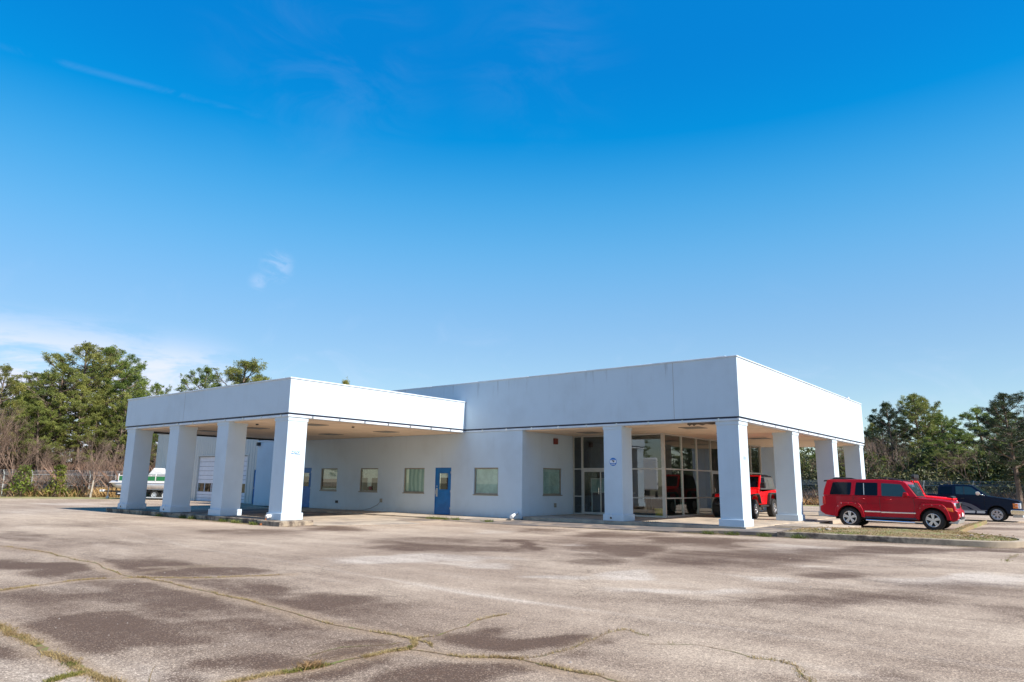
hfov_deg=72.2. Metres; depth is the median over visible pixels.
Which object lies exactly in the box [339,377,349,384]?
pine tree
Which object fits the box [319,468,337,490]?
window
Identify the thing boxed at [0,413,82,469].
pine tree
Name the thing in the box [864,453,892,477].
pine tree
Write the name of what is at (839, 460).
bare tree
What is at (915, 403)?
pine tree
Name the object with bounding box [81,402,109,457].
pine tree
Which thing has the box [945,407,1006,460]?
pine tree
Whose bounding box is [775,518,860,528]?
porch apron
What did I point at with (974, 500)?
pickup truck
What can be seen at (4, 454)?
bare tree
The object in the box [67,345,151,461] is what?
pine tree
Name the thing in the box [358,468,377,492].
window
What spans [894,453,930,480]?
pine tree
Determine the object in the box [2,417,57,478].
bare tree
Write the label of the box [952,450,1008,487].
pine tree
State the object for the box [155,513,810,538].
weeds
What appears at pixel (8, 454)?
bare tree
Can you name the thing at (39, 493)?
dry grass
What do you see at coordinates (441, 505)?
door
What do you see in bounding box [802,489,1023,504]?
undergrowth
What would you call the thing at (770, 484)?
side window
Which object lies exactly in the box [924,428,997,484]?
pine tree
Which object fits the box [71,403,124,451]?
pine tree
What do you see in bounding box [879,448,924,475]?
bare tree
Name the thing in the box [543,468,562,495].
window
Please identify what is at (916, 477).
red offroader
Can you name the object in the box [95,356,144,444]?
pine tree
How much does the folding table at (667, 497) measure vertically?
0.745 m
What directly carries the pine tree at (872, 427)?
on the back verge
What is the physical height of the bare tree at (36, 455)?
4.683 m
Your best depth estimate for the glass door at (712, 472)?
33.55 m
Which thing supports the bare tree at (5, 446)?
on the verge
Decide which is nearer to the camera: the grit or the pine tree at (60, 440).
the grit
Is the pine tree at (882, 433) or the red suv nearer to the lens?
the red suv
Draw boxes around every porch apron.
[441,520,810,536]
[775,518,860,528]
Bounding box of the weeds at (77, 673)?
[42,515,1018,681]
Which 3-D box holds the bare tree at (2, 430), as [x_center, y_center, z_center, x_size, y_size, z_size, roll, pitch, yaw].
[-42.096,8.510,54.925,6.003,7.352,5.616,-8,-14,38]
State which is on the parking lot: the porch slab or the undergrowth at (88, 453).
the porch slab
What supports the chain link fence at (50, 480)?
on the verge
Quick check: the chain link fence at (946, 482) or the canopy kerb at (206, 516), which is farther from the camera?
the chain link fence at (946, 482)
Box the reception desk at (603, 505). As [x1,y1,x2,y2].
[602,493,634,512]
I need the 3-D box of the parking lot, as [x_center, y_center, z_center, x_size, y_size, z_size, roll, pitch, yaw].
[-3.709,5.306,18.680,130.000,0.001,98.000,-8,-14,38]
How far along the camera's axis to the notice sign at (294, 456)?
24.97 m
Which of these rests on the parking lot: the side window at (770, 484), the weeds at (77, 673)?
the weeds at (77, 673)
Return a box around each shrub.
[3,464,35,496]
[42,464,68,496]
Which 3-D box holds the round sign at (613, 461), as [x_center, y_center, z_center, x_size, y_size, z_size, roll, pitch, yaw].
[3.900,4.663,27.076,0.310,0.310,0.014,-8,-14,38]
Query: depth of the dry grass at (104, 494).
55.35 m
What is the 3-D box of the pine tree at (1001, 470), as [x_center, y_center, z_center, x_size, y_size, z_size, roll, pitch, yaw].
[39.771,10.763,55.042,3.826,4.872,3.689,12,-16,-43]
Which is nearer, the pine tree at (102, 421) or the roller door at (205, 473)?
the roller door at (205, 473)
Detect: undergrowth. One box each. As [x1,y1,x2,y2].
[0,432,155,464]
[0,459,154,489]
[800,435,1023,493]
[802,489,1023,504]
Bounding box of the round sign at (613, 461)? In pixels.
[610,458,616,465]
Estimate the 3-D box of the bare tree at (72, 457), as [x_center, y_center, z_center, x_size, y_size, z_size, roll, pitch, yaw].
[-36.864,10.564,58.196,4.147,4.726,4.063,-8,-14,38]
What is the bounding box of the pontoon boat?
[109,468,209,489]
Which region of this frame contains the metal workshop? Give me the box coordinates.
[153,434,258,503]
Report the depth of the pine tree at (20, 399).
56.84 m
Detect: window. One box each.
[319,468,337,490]
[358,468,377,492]
[402,468,424,493]
[473,468,497,495]
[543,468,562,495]
[767,479,773,487]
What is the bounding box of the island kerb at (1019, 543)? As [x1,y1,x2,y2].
[777,528,1023,547]
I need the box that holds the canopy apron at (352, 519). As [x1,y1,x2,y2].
[303,514,420,525]
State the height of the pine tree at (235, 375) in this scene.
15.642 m
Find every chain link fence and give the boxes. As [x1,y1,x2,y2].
[0,470,148,496]
[802,481,1023,498]
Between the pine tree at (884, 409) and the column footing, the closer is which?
the column footing
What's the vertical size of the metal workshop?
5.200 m
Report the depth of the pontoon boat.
51.29 m
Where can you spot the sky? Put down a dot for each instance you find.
(389, 195)
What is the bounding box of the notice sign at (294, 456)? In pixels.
[291,451,300,459]
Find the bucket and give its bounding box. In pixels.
[654,508,662,515]
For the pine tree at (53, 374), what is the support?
on the verge
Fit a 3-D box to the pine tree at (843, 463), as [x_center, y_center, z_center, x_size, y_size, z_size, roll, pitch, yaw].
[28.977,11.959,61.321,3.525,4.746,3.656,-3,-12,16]
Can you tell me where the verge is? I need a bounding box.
[0,497,150,498]
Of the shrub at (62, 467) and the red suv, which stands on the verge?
the shrub at (62, 467)
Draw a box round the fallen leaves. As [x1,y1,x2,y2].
[792,525,1017,539]
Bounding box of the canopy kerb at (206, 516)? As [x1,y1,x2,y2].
[106,508,293,523]
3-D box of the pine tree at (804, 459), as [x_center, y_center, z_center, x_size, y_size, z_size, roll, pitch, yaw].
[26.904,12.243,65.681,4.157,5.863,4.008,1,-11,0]
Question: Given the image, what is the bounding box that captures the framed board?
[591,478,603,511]
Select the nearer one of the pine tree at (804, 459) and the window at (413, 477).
the window at (413, 477)
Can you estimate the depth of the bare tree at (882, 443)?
60.98 m
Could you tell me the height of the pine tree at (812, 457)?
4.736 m
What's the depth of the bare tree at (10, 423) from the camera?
54.80 m
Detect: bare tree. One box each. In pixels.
[0,406,12,465]
[0,407,27,448]
[0,414,20,467]
[0,428,43,496]
[0,434,21,470]
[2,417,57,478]
[15,439,55,483]
[26,446,82,479]
[49,443,94,473]
[73,432,117,496]
[75,451,122,475]
[81,453,111,486]
[94,443,123,470]
[99,449,124,475]
[104,440,156,474]
[800,461,815,489]
[808,446,866,476]
[837,439,904,478]
[863,430,907,475]
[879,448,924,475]
[938,444,990,484]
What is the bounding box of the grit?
[10,523,1016,675]
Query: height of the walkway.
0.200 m
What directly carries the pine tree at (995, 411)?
on the ground
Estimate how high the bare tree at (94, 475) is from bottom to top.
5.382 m
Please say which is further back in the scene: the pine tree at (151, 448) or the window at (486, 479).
the pine tree at (151, 448)
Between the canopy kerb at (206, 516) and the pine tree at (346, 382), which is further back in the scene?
the pine tree at (346, 382)
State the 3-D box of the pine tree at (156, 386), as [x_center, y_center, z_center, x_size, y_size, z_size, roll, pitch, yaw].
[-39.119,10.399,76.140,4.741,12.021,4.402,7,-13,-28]
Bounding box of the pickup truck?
[925,485,1023,521]
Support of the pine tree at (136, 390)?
on the verge
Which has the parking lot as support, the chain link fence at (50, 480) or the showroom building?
the showroom building
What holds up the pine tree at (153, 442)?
on the verge
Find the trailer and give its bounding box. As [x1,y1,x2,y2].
[99,471,205,499]
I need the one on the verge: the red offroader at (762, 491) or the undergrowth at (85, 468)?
the undergrowth at (85, 468)
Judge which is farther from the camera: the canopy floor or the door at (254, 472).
the door at (254, 472)
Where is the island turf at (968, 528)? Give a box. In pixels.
[786,520,1014,540]
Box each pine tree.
[0,363,32,445]
[0,380,46,465]
[0,394,33,474]
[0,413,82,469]
[6,362,116,466]
[6,370,76,459]
[16,397,58,475]
[26,341,131,462]
[58,384,100,466]
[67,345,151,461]
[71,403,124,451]
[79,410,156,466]
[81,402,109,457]
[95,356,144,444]
[102,395,131,462]
[114,375,148,403]
[118,435,157,465]
[146,382,171,454]
[149,433,158,467]
[174,365,221,391]
[208,357,271,387]
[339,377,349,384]
[799,447,815,477]
[800,453,816,480]
[805,446,843,464]
[838,451,845,476]
[863,422,884,465]
[864,400,917,466]
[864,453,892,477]
[866,420,901,463]
[886,393,943,462]
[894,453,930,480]
[899,395,950,468]
[909,413,974,473]
[913,449,960,492]
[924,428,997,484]
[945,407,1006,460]
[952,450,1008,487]
[963,390,1023,508]
[986,411,1023,448]
[989,452,1022,485]
[996,410,1023,479]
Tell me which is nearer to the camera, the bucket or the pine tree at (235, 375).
the bucket
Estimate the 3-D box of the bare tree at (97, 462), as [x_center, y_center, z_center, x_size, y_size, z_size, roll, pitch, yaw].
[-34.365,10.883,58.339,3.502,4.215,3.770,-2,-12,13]
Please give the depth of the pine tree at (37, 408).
56.79 m
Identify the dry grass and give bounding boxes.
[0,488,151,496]
[83,487,120,497]
[803,496,818,504]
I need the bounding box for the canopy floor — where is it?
[191,509,443,525]
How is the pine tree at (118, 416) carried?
on the verge
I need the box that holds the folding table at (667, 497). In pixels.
[645,497,680,512]
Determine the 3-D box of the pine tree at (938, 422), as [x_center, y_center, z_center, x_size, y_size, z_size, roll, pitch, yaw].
[39.511,10.747,64.016,5.373,8.447,5.598,-7,-14,33]
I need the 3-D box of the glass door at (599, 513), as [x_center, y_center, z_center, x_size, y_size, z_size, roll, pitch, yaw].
[3.976,6.798,31.543,1.900,1.960,0.123,-8,-14,38]
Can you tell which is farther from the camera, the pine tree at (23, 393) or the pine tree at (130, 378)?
the pine tree at (130, 378)
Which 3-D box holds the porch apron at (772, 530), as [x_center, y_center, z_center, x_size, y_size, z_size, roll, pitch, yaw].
[4.031,6.943,26.323,14.395,0.255,4.712,-5,-13,26]
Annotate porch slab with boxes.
[523,510,835,528]
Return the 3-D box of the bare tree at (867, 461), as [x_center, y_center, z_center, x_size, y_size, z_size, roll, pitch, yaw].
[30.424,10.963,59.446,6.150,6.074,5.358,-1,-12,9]
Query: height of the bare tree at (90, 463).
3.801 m
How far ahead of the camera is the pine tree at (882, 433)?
70.12 m
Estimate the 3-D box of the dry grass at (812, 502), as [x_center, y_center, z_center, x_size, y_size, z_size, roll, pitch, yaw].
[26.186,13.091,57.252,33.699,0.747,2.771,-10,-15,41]
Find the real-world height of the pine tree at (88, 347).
13.832 m
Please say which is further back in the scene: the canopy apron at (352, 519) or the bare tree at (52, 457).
the bare tree at (52, 457)
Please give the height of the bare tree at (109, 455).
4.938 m
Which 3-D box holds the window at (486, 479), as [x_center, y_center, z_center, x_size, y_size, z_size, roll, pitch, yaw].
[-0.969,6.203,31.071,1.600,1.560,0.640,-8,-14,38]
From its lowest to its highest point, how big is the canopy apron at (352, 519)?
0.091 m
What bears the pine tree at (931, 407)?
on the back verge
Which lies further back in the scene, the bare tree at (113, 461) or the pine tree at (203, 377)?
the pine tree at (203, 377)
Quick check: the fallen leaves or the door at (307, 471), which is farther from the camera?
the door at (307, 471)
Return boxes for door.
[196,456,247,502]
[251,469,255,503]
[302,468,311,506]
[434,468,450,514]
[583,470,604,514]
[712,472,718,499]
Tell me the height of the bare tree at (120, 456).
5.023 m
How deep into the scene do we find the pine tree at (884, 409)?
62.90 m
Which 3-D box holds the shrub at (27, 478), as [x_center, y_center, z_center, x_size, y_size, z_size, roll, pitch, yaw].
[-38.152,10.787,54.352,2.042,2.583,2.052,-8,-14,38]
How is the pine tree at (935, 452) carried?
on the back verge
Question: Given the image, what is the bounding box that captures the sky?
[0,0,1023,475]
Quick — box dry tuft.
[291,658,327,670]
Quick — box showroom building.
[117,355,865,526]
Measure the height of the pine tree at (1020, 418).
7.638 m
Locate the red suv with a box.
[820,477,964,529]
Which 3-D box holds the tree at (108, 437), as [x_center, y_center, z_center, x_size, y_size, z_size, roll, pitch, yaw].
[-34.912,9.735,62.422,6.548,8.004,6.314,10,-15,-40]
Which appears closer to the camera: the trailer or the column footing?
the column footing
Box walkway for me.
[261,507,520,520]
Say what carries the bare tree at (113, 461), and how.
on the verge
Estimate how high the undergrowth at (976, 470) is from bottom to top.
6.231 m
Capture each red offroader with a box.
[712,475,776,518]
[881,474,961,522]
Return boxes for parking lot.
[0,498,1023,681]
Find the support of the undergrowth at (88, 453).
on the verge
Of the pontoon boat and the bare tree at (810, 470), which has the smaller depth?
the pontoon boat
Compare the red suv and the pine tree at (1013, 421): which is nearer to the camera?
the red suv
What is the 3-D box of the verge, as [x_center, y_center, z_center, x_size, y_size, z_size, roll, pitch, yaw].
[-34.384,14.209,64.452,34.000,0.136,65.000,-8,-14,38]
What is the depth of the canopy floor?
32.44 m
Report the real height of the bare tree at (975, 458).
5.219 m
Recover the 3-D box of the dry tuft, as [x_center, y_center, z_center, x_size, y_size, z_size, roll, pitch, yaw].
[-1.719,2.726,5.952,0.285,0.082,0.328,-8,-14,38]
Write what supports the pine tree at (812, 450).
on the back verge
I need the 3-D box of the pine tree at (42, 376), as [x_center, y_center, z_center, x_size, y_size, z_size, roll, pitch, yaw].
[-42.357,8.128,62.516,5.546,11.015,5.973,-5,-13,24]
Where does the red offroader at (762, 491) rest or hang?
on the porch slab

